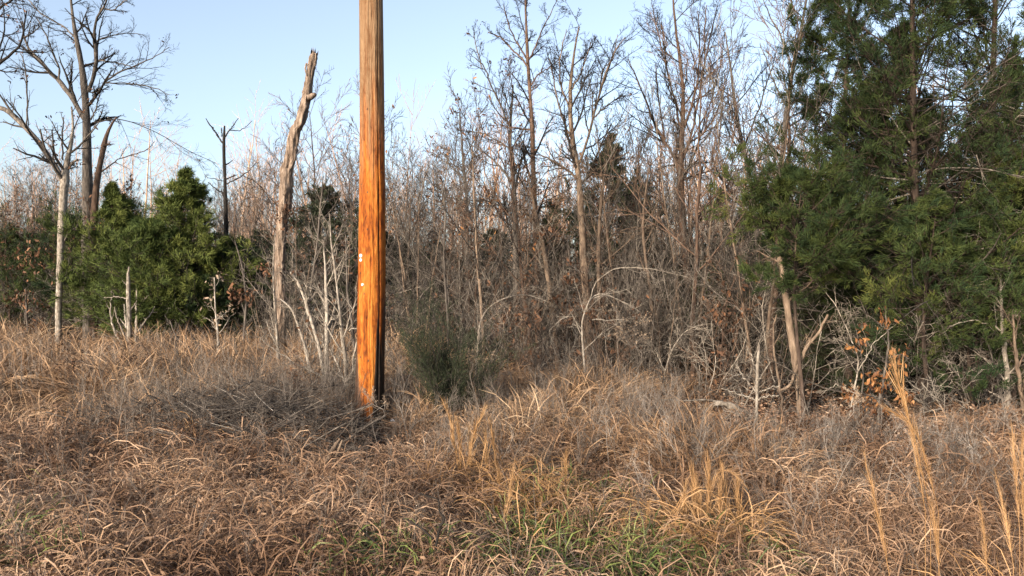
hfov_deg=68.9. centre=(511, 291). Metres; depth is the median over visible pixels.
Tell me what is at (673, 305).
thicket shrub
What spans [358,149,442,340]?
thicket tree
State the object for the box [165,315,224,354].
leaning dead sapling
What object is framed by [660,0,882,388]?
thicket tree
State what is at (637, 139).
thicket tree
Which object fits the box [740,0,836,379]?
bare tree
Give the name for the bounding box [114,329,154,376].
thicket shrub
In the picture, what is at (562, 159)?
thicket tree
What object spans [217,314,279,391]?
thicket shrub
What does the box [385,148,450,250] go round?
thicket tree
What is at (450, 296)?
thicket shrub
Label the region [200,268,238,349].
curly leaf sapling
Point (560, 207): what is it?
thicket tree
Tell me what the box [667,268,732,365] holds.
thicket shrub
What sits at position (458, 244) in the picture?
thicket tree
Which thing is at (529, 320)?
thicket shrub
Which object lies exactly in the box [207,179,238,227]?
thicket tree
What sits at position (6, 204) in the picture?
thicket tree
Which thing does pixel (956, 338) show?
red cedar
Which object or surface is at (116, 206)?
green cedar
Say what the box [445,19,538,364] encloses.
bare tree
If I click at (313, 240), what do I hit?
thicket tree
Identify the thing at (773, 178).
thicket tree
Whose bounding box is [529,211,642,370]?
thicket shrub
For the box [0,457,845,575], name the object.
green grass
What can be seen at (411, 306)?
arching shrub
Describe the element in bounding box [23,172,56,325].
thicket tree
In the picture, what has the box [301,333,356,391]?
sapling
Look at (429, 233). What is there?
thicket tree
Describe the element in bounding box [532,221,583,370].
oak sapling
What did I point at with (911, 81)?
red cedar
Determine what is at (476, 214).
thicket tree
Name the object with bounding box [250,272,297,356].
thicket shrub
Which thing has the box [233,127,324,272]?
thicket tree
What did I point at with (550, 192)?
thicket tree
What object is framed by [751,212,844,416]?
curved tree
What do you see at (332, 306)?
thicket shrub
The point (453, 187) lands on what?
thicket tree
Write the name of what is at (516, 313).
thicket shrub
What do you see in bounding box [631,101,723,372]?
thicket tree
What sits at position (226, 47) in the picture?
sky
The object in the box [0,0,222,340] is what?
oak tree
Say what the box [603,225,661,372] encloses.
thicket shrub
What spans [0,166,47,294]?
thicket tree
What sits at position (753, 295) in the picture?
thicket shrub
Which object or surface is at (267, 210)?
thicket tree
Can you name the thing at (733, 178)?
thicket tree
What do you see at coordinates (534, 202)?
bare tree
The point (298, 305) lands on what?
thicket shrub
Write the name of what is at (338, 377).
thicket shrub
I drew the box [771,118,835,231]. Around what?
thicket tree
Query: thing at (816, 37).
red cedar
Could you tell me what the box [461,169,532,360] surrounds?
thicket tree
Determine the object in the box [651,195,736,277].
thicket shrub
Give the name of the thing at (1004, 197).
red cedar
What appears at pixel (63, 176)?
pale tree
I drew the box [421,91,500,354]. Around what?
bare tree
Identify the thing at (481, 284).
thicket shrub
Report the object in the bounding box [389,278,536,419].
juniper shrub
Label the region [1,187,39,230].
thicket tree
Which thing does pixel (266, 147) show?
thicket tree
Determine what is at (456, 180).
thicket tree
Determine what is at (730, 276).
thicket shrub
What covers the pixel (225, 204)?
dead sapling
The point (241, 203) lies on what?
thicket tree
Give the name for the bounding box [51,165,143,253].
thicket tree
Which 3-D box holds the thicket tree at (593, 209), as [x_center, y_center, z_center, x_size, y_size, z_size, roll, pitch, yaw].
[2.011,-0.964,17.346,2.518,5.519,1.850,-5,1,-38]
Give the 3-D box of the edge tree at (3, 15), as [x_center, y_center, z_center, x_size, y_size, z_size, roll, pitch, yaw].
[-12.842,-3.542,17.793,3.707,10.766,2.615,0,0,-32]
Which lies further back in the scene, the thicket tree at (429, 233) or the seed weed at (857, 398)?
the thicket tree at (429, 233)
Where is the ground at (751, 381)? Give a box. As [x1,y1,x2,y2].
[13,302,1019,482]
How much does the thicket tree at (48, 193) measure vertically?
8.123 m
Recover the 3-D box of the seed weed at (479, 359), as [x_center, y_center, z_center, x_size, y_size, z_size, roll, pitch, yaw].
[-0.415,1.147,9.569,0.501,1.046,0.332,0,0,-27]
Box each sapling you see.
[0,234,54,338]
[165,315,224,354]
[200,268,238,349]
[206,119,258,291]
[226,235,272,345]
[240,208,286,367]
[244,224,355,384]
[265,296,334,379]
[277,250,336,377]
[293,142,343,362]
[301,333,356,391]
[304,201,426,395]
[314,215,357,362]
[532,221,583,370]
[721,344,779,423]
[837,304,919,428]
[935,255,1022,410]
[994,301,1023,415]
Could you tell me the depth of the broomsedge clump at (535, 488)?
5.61 m
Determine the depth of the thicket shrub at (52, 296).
21.91 m
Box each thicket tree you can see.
[0,149,81,332]
[0,164,65,331]
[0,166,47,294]
[0,185,22,325]
[0,191,37,267]
[0,194,49,328]
[0,204,21,329]
[1,185,40,232]
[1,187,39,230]
[14,155,81,245]
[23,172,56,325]
[28,191,99,334]
[32,156,104,336]
[44,145,141,280]
[44,156,106,304]
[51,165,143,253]
[127,180,144,212]
[134,173,167,217]
[147,165,222,332]
[147,183,178,274]
[207,152,276,239]
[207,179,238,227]
[207,195,223,279]
[210,182,258,239]
[211,200,251,245]
[213,176,272,300]
[213,191,239,236]
[214,156,282,334]
[214,184,264,254]
[215,147,277,239]
[229,110,335,250]
[233,65,389,286]
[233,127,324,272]
[247,181,291,255]
[271,153,348,340]
[287,192,348,322]
[294,231,333,327]
[301,128,390,301]
[317,145,387,339]
[323,71,449,280]
[336,179,397,243]
[337,178,386,307]
[353,123,448,335]
[358,147,445,331]
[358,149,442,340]
[385,82,482,337]
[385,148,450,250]
[387,182,438,244]
[389,160,453,294]
[391,147,456,270]
[395,177,439,243]
[396,147,468,277]
[402,99,491,253]
[410,62,552,359]
[418,131,501,247]
[418,159,495,346]
[423,159,504,360]
[438,52,605,365]
[449,135,540,322]
[454,203,489,259]
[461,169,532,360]
[479,144,573,368]
[515,150,574,299]
[522,137,591,349]
[525,180,578,333]
[539,163,595,330]
[541,190,575,272]
[544,62,650,367]
[546,139,645,357]
[550,200,579,267]
[564,174,616,263]
[570,71,692,237]
[571,125,668,344]
[589,0,770,379]
[593,106,674,367]
[602,167,667,357]
[612,175,693,263]
[622,1,779,373]
[630,107,746,350]
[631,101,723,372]
[632,147,688,250]
[633,106,711,242]
[648,157,709,238]
[649,177,676,240]
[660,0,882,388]
[673,156,754,269]
[683,0,859,395]
[685,105,738,254]
[690,177,735,259]
[692,144,741,240]
[705,77,808,366]
[729,103,831,248]
[752,145,798,364]
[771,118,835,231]
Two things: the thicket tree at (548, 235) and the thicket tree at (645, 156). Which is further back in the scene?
the thicket tree at (548, 235)
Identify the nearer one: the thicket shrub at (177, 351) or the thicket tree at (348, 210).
the thicket shrub at (177, 351)
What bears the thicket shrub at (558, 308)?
on the ground at (751, 381)
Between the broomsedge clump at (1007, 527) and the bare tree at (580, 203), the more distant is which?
the bare tree at (580, 203)
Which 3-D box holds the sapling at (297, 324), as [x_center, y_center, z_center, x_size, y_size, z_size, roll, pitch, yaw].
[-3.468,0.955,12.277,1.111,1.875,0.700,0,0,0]
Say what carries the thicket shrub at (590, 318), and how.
on the ground at (751, 381)
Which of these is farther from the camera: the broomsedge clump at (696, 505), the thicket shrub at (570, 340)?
the thicket shrub at (570, 340)
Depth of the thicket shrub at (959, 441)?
6.41 m
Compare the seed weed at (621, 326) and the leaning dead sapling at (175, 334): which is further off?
the leaning dead sapling at (175, 334)
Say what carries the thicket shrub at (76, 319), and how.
on the ground at (751, 381)
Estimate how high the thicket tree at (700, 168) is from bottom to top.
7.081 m
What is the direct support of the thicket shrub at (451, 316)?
on the ground at (751, 381)
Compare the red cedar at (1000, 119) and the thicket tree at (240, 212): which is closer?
the red cedar at (1000, 119)
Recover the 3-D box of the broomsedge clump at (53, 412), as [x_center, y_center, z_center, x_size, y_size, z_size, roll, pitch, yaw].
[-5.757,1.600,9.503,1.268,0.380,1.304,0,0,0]
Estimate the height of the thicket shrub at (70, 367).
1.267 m
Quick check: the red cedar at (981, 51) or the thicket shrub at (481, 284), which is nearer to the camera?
the red cedar at (981, 51)
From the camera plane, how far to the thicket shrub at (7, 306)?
22.86 m
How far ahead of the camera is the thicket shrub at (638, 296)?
14.99 m
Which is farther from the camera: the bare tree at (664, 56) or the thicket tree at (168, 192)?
the thicket tree at (168, 192)
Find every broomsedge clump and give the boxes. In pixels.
[16,403,92,427]
[137,397,231,442]
[392,399,542,503]
[446,458,678,570]
[450,449,636,531]
[607,450,816,567]
[856,445,889,575]
[872,346,938,575]
[907,420,1023,575]
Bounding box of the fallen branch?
[219,368,248,385]
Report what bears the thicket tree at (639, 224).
on the ground at (751, 381)
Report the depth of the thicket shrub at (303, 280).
21.86 m
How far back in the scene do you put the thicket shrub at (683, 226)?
13.51 m
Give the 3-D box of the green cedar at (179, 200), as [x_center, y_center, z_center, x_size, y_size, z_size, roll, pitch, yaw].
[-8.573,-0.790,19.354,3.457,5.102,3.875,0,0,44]
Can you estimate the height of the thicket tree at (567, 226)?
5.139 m
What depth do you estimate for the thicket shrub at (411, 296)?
17.51 m
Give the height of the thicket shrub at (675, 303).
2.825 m
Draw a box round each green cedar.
[0,188,112,334]
[0,200,69,330]
[45,180,172,333]
[59,215,206,342]
[101,164,265,337]
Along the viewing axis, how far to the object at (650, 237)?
17.56 m
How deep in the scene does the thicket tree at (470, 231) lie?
27.14 m
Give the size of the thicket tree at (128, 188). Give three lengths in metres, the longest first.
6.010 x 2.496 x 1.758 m
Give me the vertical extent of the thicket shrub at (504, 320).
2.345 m
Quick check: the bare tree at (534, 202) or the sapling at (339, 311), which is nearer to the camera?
the sapling at (339, 311)
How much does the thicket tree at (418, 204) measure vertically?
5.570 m
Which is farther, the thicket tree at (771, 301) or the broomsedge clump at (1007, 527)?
the thicket tree at (771, 301)
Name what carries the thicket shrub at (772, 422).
on the ground at (751, 381)
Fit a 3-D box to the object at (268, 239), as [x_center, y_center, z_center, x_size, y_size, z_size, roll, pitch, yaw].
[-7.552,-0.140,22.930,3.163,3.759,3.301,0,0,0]
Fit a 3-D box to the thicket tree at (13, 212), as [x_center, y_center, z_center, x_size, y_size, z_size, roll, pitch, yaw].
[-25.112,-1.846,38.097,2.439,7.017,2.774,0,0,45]
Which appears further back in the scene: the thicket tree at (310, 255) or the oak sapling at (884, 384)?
the thicket tree at (310, 255)
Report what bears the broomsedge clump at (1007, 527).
on the ground at (751, 381)
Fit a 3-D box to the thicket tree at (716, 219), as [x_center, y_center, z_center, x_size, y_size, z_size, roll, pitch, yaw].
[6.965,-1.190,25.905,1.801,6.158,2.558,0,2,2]
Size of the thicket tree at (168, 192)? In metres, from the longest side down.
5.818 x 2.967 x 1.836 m
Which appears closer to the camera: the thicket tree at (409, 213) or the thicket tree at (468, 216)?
the thicket tree at (468, 216)
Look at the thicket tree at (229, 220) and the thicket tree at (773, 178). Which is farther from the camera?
the thicket tree at (229, 220)
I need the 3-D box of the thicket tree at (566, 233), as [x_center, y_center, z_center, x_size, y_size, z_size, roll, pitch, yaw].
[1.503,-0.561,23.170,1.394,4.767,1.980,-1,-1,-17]
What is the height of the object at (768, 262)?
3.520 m
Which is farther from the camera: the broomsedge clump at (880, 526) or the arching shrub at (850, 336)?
the arching shrub at (850, 336)
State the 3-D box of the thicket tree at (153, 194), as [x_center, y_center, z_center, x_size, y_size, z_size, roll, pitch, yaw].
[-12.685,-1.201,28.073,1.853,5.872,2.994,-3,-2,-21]
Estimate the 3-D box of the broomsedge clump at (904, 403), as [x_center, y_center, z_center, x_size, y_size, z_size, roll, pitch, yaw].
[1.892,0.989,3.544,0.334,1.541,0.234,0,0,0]
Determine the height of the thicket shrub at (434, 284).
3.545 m
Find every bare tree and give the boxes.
[413,158,488,345]
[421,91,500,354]
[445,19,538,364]
[484,0,568,364]
[510,157,566,369]
[523,0,659,374]
[579,134,661,367]
[596,0,760,374]
[620,147,683,378]
[679,2,790,377]
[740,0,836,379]
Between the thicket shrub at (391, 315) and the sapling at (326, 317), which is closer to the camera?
the sapling at (326, 317)
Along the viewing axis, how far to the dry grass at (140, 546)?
5.30 m
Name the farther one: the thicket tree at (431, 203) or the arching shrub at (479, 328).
the thicket tree at (431, 203)
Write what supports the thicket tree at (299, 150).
on the ground at (751, 381)
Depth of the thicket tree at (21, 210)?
23.59 m
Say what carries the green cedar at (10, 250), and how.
on the ground at (751, 381)
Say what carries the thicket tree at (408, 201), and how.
on the ground at (751, 381)
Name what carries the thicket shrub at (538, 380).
on the ground at (751, 381)
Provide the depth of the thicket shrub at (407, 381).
10.01 m
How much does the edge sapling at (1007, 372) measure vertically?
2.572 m
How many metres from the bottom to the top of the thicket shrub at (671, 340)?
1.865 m
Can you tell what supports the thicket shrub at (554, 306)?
on the ground at (751, 381)
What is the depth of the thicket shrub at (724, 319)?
11.95 m
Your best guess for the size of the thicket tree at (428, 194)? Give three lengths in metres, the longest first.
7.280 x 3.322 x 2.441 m
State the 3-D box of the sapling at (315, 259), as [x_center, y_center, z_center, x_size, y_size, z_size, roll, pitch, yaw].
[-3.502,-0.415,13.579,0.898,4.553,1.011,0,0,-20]
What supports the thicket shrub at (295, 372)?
on the ground at (751, 381)
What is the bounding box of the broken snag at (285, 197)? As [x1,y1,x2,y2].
[271,48,317,356]
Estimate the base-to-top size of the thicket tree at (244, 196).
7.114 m
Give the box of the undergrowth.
[0,163,1023,432]
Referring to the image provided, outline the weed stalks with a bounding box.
[0,318,1023,575]
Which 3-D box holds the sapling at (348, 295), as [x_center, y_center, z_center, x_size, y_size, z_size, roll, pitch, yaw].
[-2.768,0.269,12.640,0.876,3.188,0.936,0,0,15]
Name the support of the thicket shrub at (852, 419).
on the ground at (751, 381)
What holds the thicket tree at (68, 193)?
on the ground at (751, 381)
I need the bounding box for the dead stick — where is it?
[816,474,871,501]
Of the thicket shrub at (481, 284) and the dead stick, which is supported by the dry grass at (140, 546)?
the dead stick
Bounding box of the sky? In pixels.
[0,0,1023,290]
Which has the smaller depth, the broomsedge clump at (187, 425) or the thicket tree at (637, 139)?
the broomsedge clump at (187, 425)
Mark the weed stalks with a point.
(350, 390)
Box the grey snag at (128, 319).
[98,267,155,350]
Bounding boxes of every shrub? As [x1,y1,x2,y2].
[0,262,35,325]
[0,300,15,327]
[28,260,78,337]
[35,262,81,340]
[46,262,100,338]
[52,326,90,397]
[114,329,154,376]
[158,319,210,390]
[165,232,290,341]
[214,242,292,343]
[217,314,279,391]
[234,241,293,335]
[243,211,293,333]
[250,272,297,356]
[261,235,330,334]
[262,344,314,401]
[271,238,345,358]
[287,310,341,386]
[314,264,352,341]
[320,319,355,401]
[356,284,403,335]
[385,200,449,342]
[385,263,451,356]
[385,337,424,408]
[386,212,494,346]
[389,253,432,340]
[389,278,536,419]
[423,224,512,351]
[429,245,473,349]
[435,283,478,357]
[436,216,502,350]
[464,271,550,373]
[473,177,595,372]
[481,270,548,371]
[483,191,572,355]
[484,237,529,354]
[496,258,576,372]
[499,263,541,363]
[512,325,555,396]
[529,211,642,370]
[530,259,571,359]
[543,251,579,356]
[549,264,688,382]
[551,261,618,367]
[552,294,618,388]
[560,243,650,378]
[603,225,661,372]
[605,244,670,382]
[615,235,674,365]
[624,253,685,350]
[635,240,721,381]
[635,249,687,377]
[641,322,713,381]
[642,174,752,379]
[642,292,700,378]
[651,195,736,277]
[653,243,692,373]
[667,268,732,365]
[676,236,766,397]
[709,172,816,387]
[721,263,759,372]
[733,246,777,373]
[733,383,768,428]
[757,225,913,398]
[767,389,793,442]
[808,237,989,407]
[809,403,841,463]
[816,265,913,417]
[826,429,865,484]
[845,392,875,448]
[902,397,934,454]
[937,411,987,471]
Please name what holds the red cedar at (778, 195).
on the ground at (751, 381)
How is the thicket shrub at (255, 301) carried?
on the ground at (751, 381)
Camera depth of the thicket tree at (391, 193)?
17.15 m
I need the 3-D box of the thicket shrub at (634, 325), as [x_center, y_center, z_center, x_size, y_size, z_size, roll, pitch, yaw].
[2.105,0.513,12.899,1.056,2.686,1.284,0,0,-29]
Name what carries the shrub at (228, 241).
on the ground at (751, 381)
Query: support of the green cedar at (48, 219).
on the ground at (751, 381)
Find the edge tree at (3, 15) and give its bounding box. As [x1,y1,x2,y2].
[0,0,63,83]
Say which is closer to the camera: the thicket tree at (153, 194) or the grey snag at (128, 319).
the grey snag at (128, 319)
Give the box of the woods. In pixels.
[0,42,1020,320]
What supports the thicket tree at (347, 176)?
on the ground at (751, 381)
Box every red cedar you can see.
[702,131,949,421]
[715,0,1022,399]
[744,0,1023,419]
[756,21,1003,370]
[793,0,1023,416]
[835,186,1023,413]
[853,195,1023,405]
[854,204,1023,411]
[898,21,1023,401]
[937,236,1023,401]
[938,143,1023,408]
[948,55,1023,207]
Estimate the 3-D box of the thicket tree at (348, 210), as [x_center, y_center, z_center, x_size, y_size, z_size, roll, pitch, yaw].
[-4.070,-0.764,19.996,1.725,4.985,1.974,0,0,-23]
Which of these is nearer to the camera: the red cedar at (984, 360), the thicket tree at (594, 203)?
the red cedar at (984, 360)
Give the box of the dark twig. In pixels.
[357,493,445,566]
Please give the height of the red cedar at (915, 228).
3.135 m
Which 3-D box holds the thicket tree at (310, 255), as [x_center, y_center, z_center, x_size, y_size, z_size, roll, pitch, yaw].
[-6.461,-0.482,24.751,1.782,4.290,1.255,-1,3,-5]
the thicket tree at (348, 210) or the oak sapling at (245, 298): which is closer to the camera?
the oak sapling at (245, 298)
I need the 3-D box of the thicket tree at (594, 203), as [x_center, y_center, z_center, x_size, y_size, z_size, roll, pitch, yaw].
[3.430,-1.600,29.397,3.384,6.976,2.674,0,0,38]
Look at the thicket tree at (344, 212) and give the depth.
18.19 m
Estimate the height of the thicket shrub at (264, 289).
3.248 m
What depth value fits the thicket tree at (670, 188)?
32.79 m
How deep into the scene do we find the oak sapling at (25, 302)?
20.97 m
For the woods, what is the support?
on the ground at (751, 381)
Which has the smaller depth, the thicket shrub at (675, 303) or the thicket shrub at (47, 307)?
the thicket shrub at (675, 303)
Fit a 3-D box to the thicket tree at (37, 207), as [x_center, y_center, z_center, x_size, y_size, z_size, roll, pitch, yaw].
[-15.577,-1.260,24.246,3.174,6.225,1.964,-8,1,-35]
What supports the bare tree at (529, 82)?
on the ground at (751, 381)
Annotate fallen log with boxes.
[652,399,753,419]
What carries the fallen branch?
on the ground at (751, 381)
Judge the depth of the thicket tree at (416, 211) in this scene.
20.10 m
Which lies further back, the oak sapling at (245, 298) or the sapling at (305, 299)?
the oak sapling at (245, 298)
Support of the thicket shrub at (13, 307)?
on the ground at (751, 381)
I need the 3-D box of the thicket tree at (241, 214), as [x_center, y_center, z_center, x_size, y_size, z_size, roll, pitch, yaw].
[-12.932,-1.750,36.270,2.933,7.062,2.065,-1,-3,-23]
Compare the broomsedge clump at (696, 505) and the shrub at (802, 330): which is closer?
the broomsedge clump at (696, 505)
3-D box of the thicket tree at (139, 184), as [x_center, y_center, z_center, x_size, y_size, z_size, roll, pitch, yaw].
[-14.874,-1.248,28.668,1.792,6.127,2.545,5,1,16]
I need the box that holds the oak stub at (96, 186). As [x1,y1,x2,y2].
[89,117,156,342]
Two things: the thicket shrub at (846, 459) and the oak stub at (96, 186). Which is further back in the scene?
the oak stub at (96, 186)
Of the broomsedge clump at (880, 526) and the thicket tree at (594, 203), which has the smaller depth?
the broomsedge clump at (880, 526)
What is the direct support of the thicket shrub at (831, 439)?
on the ground at (751, 381)
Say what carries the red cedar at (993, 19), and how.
on the ground at (751, 381)
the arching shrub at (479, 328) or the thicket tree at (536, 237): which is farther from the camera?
the thicket tree at (536, 237)
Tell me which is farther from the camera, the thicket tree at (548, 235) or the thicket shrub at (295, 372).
the thicket tree at (548, 235)
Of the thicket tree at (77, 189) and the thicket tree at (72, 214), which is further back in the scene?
the thicket tree at (77, 189)
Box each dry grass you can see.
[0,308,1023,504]
[0,379,1023,575]
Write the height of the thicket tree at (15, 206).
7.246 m
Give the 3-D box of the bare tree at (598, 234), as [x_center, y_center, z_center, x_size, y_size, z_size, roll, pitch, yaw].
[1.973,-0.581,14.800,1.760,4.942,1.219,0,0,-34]
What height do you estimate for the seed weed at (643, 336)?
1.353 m
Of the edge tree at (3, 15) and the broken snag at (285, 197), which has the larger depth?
the edge tree at (3, 15)
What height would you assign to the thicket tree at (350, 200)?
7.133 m
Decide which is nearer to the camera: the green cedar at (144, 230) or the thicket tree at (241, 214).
the green cedar at (144, 230)
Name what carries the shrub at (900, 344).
on the ground at (751, 381)
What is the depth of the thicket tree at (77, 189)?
31.89 m
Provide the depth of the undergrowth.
13.24 m
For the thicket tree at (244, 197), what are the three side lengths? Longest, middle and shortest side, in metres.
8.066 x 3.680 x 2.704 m
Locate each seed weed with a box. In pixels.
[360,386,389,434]
[463,345,494,394]
[465,302,525,384]
[592,305,649,370]
[615,314,652,379]
[842,383,865,431]
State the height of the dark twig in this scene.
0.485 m
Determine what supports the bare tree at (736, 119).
on the ground at (751, 381)
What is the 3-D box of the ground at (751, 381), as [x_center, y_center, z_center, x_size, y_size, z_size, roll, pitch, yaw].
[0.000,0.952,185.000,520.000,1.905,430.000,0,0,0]
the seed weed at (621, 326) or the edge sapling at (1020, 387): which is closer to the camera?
the edge sapling at (1020, 387)
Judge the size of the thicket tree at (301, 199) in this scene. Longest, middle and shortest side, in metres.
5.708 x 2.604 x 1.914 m
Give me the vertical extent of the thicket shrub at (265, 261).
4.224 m
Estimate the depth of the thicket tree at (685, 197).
16.54 m
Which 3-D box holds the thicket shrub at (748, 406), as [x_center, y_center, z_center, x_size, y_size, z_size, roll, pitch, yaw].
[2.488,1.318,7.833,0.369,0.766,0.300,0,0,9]
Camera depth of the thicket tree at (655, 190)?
31.78 m
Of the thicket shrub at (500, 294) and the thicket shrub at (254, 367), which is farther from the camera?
the thicket shrub at (500, 294)
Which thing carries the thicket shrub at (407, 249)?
on the ground at (751, 381)
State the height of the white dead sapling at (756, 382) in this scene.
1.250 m
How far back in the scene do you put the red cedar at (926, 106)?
13.68 m
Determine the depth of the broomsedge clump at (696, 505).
4.96 m
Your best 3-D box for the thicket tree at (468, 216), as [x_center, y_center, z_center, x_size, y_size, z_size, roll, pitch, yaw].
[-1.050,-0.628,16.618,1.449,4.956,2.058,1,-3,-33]
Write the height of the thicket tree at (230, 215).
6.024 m
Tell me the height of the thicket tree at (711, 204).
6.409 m
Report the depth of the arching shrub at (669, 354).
12.19 m
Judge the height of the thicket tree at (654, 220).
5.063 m
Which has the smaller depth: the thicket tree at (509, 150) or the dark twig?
the dark twig
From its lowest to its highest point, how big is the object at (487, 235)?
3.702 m
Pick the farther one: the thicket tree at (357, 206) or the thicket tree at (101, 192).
the thicket tree at (357, 206)
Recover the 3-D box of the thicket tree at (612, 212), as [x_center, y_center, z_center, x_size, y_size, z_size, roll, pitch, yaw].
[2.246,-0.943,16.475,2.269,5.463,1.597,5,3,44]
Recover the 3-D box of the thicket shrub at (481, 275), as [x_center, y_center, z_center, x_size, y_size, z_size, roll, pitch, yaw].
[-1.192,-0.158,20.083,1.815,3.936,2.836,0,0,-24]
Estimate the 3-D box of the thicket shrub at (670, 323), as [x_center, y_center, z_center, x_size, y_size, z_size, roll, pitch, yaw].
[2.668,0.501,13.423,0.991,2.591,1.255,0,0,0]
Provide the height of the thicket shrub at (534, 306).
4.206 m
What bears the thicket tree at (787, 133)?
on the ground at (751, 381)
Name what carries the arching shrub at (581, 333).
on the ground at (751, 381)
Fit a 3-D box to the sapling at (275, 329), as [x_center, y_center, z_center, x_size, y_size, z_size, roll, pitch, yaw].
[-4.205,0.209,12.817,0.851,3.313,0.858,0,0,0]
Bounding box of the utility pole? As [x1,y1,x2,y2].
[354,0,385,429]
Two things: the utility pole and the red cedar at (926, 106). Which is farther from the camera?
the red cedar at (926, 106)
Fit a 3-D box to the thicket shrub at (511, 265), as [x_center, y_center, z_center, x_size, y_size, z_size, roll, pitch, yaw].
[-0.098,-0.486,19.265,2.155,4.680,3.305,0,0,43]
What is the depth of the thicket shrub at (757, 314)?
14.13 m
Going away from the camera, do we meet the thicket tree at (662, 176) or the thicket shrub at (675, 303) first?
the thicket shrub at (675, 303)
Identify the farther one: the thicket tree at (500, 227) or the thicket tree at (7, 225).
the thicket tree at (7, 225)
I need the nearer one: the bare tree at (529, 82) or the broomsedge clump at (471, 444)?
the broomsedge clump at (471, 444)
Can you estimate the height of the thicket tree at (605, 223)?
6.160 m
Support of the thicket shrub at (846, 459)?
on the ground at (751, 381)
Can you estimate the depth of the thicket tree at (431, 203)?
22.02 m
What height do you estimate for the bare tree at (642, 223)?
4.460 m
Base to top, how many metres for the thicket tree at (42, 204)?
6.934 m
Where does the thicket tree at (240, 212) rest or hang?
on the ground at (751, 381)
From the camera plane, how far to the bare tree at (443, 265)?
14.48 m
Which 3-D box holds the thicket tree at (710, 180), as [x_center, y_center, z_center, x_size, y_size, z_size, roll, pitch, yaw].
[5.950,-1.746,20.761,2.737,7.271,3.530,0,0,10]
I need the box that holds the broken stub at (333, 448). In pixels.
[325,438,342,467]
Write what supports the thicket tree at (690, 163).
on the ground at (751, 381)
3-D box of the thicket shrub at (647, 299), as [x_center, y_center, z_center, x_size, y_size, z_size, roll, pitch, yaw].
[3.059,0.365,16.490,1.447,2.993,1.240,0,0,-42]
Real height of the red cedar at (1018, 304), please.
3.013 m
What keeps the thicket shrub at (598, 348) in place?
on the ground at (751, 381)
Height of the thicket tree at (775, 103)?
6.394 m
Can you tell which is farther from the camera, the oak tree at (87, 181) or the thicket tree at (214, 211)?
the thicket tree at (214, 211)
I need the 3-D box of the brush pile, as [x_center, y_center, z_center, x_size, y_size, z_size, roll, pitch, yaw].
[-4.049,1.514,8.957,6.056,1.601,3.943,0,0,8]
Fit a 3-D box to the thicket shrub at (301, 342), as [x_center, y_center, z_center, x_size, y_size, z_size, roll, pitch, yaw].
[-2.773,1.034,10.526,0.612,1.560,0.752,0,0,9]
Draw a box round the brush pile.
[35,345,400,468]
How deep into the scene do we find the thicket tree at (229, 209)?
30.56 m
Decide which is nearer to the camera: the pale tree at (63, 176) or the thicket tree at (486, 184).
the pale tree at (63, 176)
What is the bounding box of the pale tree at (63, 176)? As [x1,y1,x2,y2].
[0,39,115,346]
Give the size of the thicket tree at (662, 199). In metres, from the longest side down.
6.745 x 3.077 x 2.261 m
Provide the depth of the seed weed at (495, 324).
11.18 m
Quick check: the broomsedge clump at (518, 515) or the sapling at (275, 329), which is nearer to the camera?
the broomsedge clump at (518, 515)
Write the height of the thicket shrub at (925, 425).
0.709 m
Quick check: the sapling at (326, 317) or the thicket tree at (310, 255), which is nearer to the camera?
the sapling at (326, 317)

